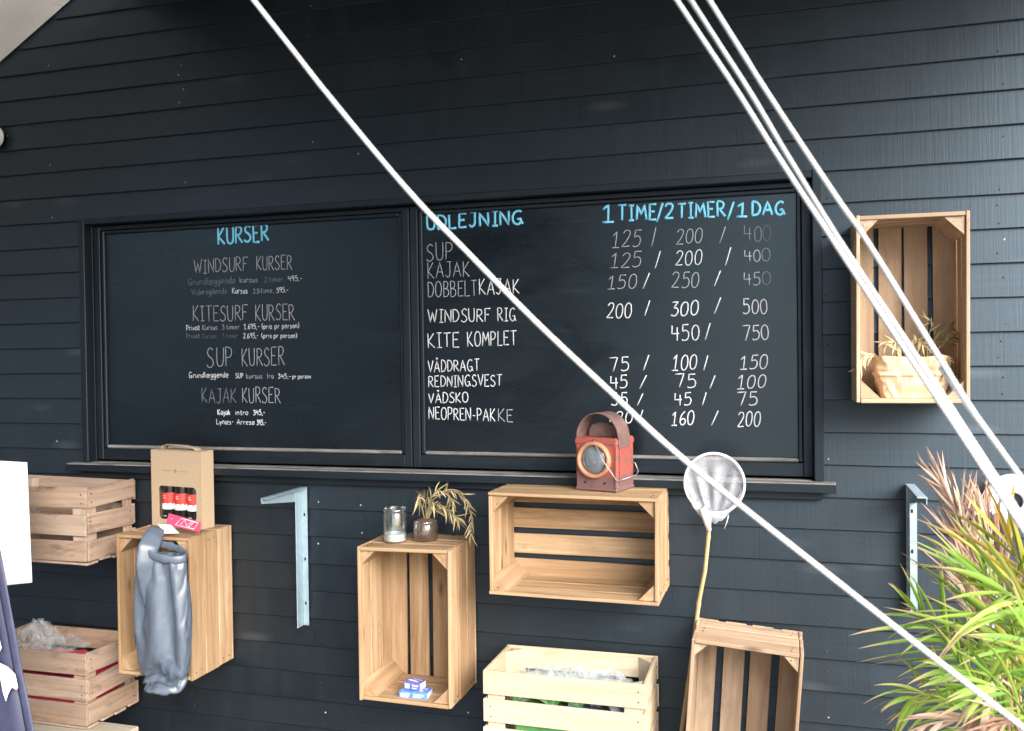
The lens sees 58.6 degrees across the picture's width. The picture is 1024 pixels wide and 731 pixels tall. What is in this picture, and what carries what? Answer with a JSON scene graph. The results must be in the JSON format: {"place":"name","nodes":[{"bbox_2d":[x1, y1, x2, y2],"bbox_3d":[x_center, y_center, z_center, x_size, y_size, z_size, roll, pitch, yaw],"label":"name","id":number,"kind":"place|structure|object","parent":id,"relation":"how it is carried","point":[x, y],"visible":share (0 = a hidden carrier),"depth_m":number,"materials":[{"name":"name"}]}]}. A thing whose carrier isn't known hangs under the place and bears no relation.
{"place":"outdoors","nodes":[
{"label":"outdoors","id":0,"kind":"place"},
{"bbox_2d":[251,0,1023,730],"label":"rope","id":1,"kind":"object","parent":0,"point":[639,418],"visible":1,"depth_m":1.11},
{"bbox_2d":[674,0,1023,536],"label":"rope","id":2,"kind":"object","parent":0,"point":[1008,507],"visible":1,"depth_m":1.10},
{"bbox_2d":[688,0,1023,523],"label":"rope","id":3,"kind":"object","parent":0,"point":[876,296],"visible":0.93,"depth_m":1.13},
{"bbox_2d":[706,0,1023,486],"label":"rope","id":4,"kind":"object","parent":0,"point":[946,373],"visible":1,"depth_m":1.11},
{"label":"ground","id":5,"kind":"structure","parent":0,"visible":0},
{"bbox_2d":[0,0,1023,730],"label":"clapboard building","id":6,"kind":"structure","parent":5,"relation":"on","point":[120,112],"depth_m":3.08,"materials":[{"name":"black wood"}]},
{"bbox_2d":[0,128,4,146],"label":"wall lamp","id":7,"kind":"object","parent":6,"relation":"attached to","point":[2,137],"visible":1,"depth_m":3.66,"materials":[{"name":"white metal"}]},
{"bbox_2d":[0,550,33,730],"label":"navy flag","id":8,"kind":"object","parent":6,"relation":"attached to","point":[15,712],"visible":1,"depth_m":2.58,"materials":[{"name":"fabric"}]},
{"bbox_2d":[28,475,135,565],"bbox_3d":[-1.740,0.580,3.478,0.525,0.284,0.272,-1,1,17],"label":"wooden crate","id":9,"kind":"object","parent":6,"relation":"attached to","point":[84,521],"visible":0.74,"depth_m":3.34,"materials":[{"name":"brown wood"}]},
{"bbox_2d":[116,524,233,680],"bbox_3d":[-1.229,0.850,3.340,0.312,0.503,0.252,-1,1,17],"label":"wooden crate","id":10,"kind":"object","parent":6,"relation":"attached to","point":[209,565],"visible":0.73,"depth_m":3.29,"materials":[{"name":"brown wood"}]},
{"bbox_2d":[133,525,191,695],"bbox_3d":[-1.205,0.845,3.131,0.239,0.585,0.139,-1,1,17],"label":"dry bag","id":11,"kind":"object","parent":10,"relation":"hanging from","point":[162,614],"visible":1,"depth_m":3.10,"materials":[{"name":"grey fabric"}]},
{"bbox_2d":[158,524,178,533],"bbox_3d":[-1.204,0.573,3.198,0.114,0.026,0.034,-1,1,17],"label":"price card","id":12,"kind":"object","parent":10,"relation":"on","point":[168,529],"visible":0.93,"depth_m":3.19,"materials":[{"name":"white paper"}]},
{"bbox_2d":[151,444,214,529],"bbox_3d":[-1.226,0.446,3.396,0.245,0.304,0.067,0,1,26],"label":"bottle box","id":13,"kind":"object","parent":10,"relation":"on","point":[183,467],"visible":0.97,"depth_m":3.36,"materials":[{"name":"brown cardboard"}]},
{"bbox_2d":[162,486,174,518],"bbox_3d":[-1.281,0.477,3.421,0.060,0.236,0.062,0,1,26],"label":"bottle","id":14,"kind":"object","parent":13,"relation":"in","point":[167,500],"visible":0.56,"depth_m":3.40,"materials":[{"name":"black glass"}]},
{"bbox_2d":[174,486,186,517],"bbox_3d":[-1.225,0.476,3.394,0.060,0.236,0.062,0,1,26],"label":"bottle","id":15,"kind":"object","parent":13,"relation":"in","point":[180,501],"visible":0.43,"depth_m":3.37,"materials":[{"name":"black glass"}]},
{"bbox_2d":[187,487,196,520],"bbox_3d":[-1.168,0.476,3.367,0.060,0.236,0.062,0,1,26],"label":"bottle","id":16,"kind":"object","parent":13,"relation":"in","point":[191,504],"visible":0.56,"depth_m":3.34,"materials":[{"name":"black glass"}]},
{"bbox_2d":[166,513,200,531],"bbox_3d":[-1.159,0.556,3.228,0.148,0.056,0.031,-1,1,17],"label":"price card","id":17,"kind":"object","parent":10,"relation":"on","point":[182,522],"visible":1,"depth_m":3.23,"materials":[{"name":"pink paper"}]},
{"bbox_2d":[93,207,412,466],"bbox_3d":[-1.001,-0.095,3.440,1.350,0.922,0.034,-1,1,17],"label":"chalkboard","id":18,"kind":"object","parent":6,"relation":"attached to","point":[279,339],"visible":1,"depth_m":3.42,"materials":[{"name":"black paint"}]},
{"bbox_2d":[261,487,308,627],"bbox_3d":[-0.790,0.696,3.194,0.026,0.505,0.268,-1,1,17],"label":"shelf bracket","id":19,"kind":"object","parent":6,"relation":"attached to","point":[298,496],"visible":1,"depth_m":3.31,"materials":[{"name":"metal"}]},
{"bbox_2d":[357,533,476,708],"bbox_3d":[-0.315,0.842,3.066,0.328,0.509,0.249,-1,1,17],"label":"wooden crate","id":20,"kind":"object","parent":6,"relation":"attached to","point":[384,675],"visible":0.93,"depth_m":3.10,"materials":[{"name":"brown wood"}]},
{"bbox_2d":[382,506,406,542],"bbox_3d":[-0.392,0.533,3.058,0.083,0.111,0.083,-1,1,17],"label":"candle jar","id":21,"kind":"object","parent":20,"relation":"on","point":[394,537],"visible":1,"depth_m":3.04,"materials":[{"name":"clear glass"}]},
{"bbox_2d":[399,687,431,699],"bbox_3d":[-0.317,1.074,2.998,0.098,0.021,0.055,-1,1,14],"label":"wax carton","id":22,"kind":"object","parent":20,"relation":"on","point":[425,693],"visible":0.89,"depth_m":2.98,"materials":[{"name":"blue cardboard"}]},
{"bbox_2d":[404,677,425,691],"bbox_3d":[-0.320,1.050,3.006,0.060,0.026,0.042,0,1,24],"label":"wax carton","id":23,"kind":"object","parent":22,"relation":"on","point":[414,684],"visible":1,"depth_m":2.99,"materials":[{"name":"cardboard"}]},
{"bbox_2d":[412,483,475,545],"bbox_3d":[-0.224,0.492,3.034,0.245,0.206,0.119,0,1,26],"label":"plant jar","id":24,"kind":"object","parent":20,"relation":"on","point":[424,529],"visible":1,"depth_m":3.04,"materials":[{"name":"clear glass"}]},
{"bbox_2d":[483,644,658,730],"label":"wooden crate","id":25,"kind":"object","parent":6,"relation":"attached to","point":[507,675],"visible":1,"depth_m":2.81,"materials":[{"name":"brown wood"}]},
{"bbox_2d":[513,673,583,730],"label":"plastic bag","id":26,"kind":"object","parent":25,"relation":"in","point":[539,701],"visible":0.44,"depth_m":2.84,"materials":[{"name":"green plastic"}]},
{"bbox_2d":[568,679,623,711],"bbox_3d":[0.282,1.073,2.864,0.197,0.240,0.225,-1,1,17],"label":"plastic bag","id":27,"kind":"object","parent":25,"relation":"in","point":[605,708],"visible":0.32,"depth_m":2.80,"materials":[{"name":"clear plastic"}]},
{"bbox_2d":[488,484,669,605],"bbox_3d":[0.216,0.554,2.900,0.533,0.323,0.250,-1,1,17],"label":"wooden crate","id":28,"kind":"object","parent":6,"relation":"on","point":[606,582],"visible":0.98,"depth_m":2.97,"materials":[{"name":"brown wood"}]},
{"bbox_2d":[575,411,638,492],"bbox_3d":[0.297,0.269,2.883,0.175,0.244,0.158,0,1,32],"label":"signal lantern","id":29,"kind":"object","parent":28,"relation":"on","point":[604,456],"visible":1,"depth_m":2.85,"materials":[{"name":"red metal"}]},
{"bbox_2d":[410,181,812,476],"bbox_3d":[0.293,-0.107,3.050,1.346,0.922,0.034,-1,1,17],"label":"chalkboard","id":30,"kind":"object","parent":6,"relation":"attached to","point":[680,320],"visible":0.98,"depth_m":3.03,"materials":[{"name":"black paint"}]},
{"bbox_2d":[679,452,745,730],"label":"landing net","id":31,"kind":"object","parent":6,"relation":"hanging from","point":[705,513],"visible":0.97,"depth_m":2.84,"materials":[{"name":"white plastic"}]},
{"bbox_2d":[686,618,803,730],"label":"wooden crate","id":32,"kind":"object","parent":6,"relation":"attached to","point":[762,644],"visible":1,"depth_m":2.85,"materials":[{"name":"brown wood"}]},
{"bbox_2d":[850,210,969,402],"bbox_3d":[1.136,-0.160,2.623,0.293,0.527,0.225,-1,1,17],"label":"wooden crate","id":33,"kind":"object","parent":6,"relation":"attached to","point":[951,261],"visible":0.79,"depth_m":2.69,"materials":[{"name":"brown wood"}]},
{"bbox_2d":[849,312,959,397],"bbox_3d":[1.127,-0.033,2.606,0.321,0.248,0.150,-1,1,17],"label":"paper bag planter","id":34,"kind":"object","parent":33,"relation":"on","point":[896,376],"visible":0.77,"depth_m":2.57,"materials":[{"name":"paper"}]},
{"bbox_2d":[905,484,926,611],"bbox_3d":[1.155,0.542,2.609,0.026,0.372,0.260,-1,1,17],"label":"shelf bracket","id":35,"kind":"object","parent":6,"relation":"attached to","point":[915,495],"visible":0.77,"depth_m":2.69,"materials":[{"name":"metal"}]},
{"bbox_2d":[985,511,1006,628],"bbox_3d":[1.360,0.627,2.550,0.026,0.420,0.258,-1,1,17],"label":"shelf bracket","id":36,"kind":"object","parent":6,"relation":"attached to","point":[1005,518],"visible":0.03,"depth_m":2.63,"materials":[{"name":"metal"}]},
{"bbox_2d":[983,474,1023,527],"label":"round disc","id":37,"kind":"object","parent":36,"relation":"hanging from","point":[1007,480],"visible":0.37,"depth_m":2.60,"materials":[{"name":"white paint"}]},
{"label":"terrace","id":38,"kind":"structure","parent":5,"relation":"on","visible":0},
{"bbox_2d":[0,461,31,584],"bbox_3d":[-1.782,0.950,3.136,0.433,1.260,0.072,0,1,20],"label":"paper notice","id":39,"kind":"object","parent":38,"relation":"on","point":[15,545],"visible":1,"depth_m":3.06,"materials":[{"name":"white paper"}]},
{"bbox_2d":[33,721,137,730],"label":"bench","id":40,"kind":"object","parent":38,"relation":"on","point":[103,726],"visible":0.33,"depth_m":3.30,"materials":[{"name":"beige wood"}]},
{"bbox_2d":[15,623,138,729],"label":"wooden crate","id":41,"kind":"object","parent":40,"relation":"on","point":[84,687],"visible":0.78,"depth_m":3.34,"materials":[{"name":"brown wood"}]},
{"bbox_2d":[22,648,118,702],"bbox_3d":[-1.748,1.135,3.487,0.420,0.314,0.230,-1,1,17],"label":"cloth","id":42,"kind":"object","parent":41,"relation":"in","point":[98,671],"visible":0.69,"depth_m":3.42,"materials":[{"name":"red fabric"}]},
{"bbox_2d":[852,446,1023,730],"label":"potted palm","id":43,"kind":"object","parent":38,"relation":"on","point":[998,649],"visible":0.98,"depth_m":1.83,"materials":[{"name":"plant"}]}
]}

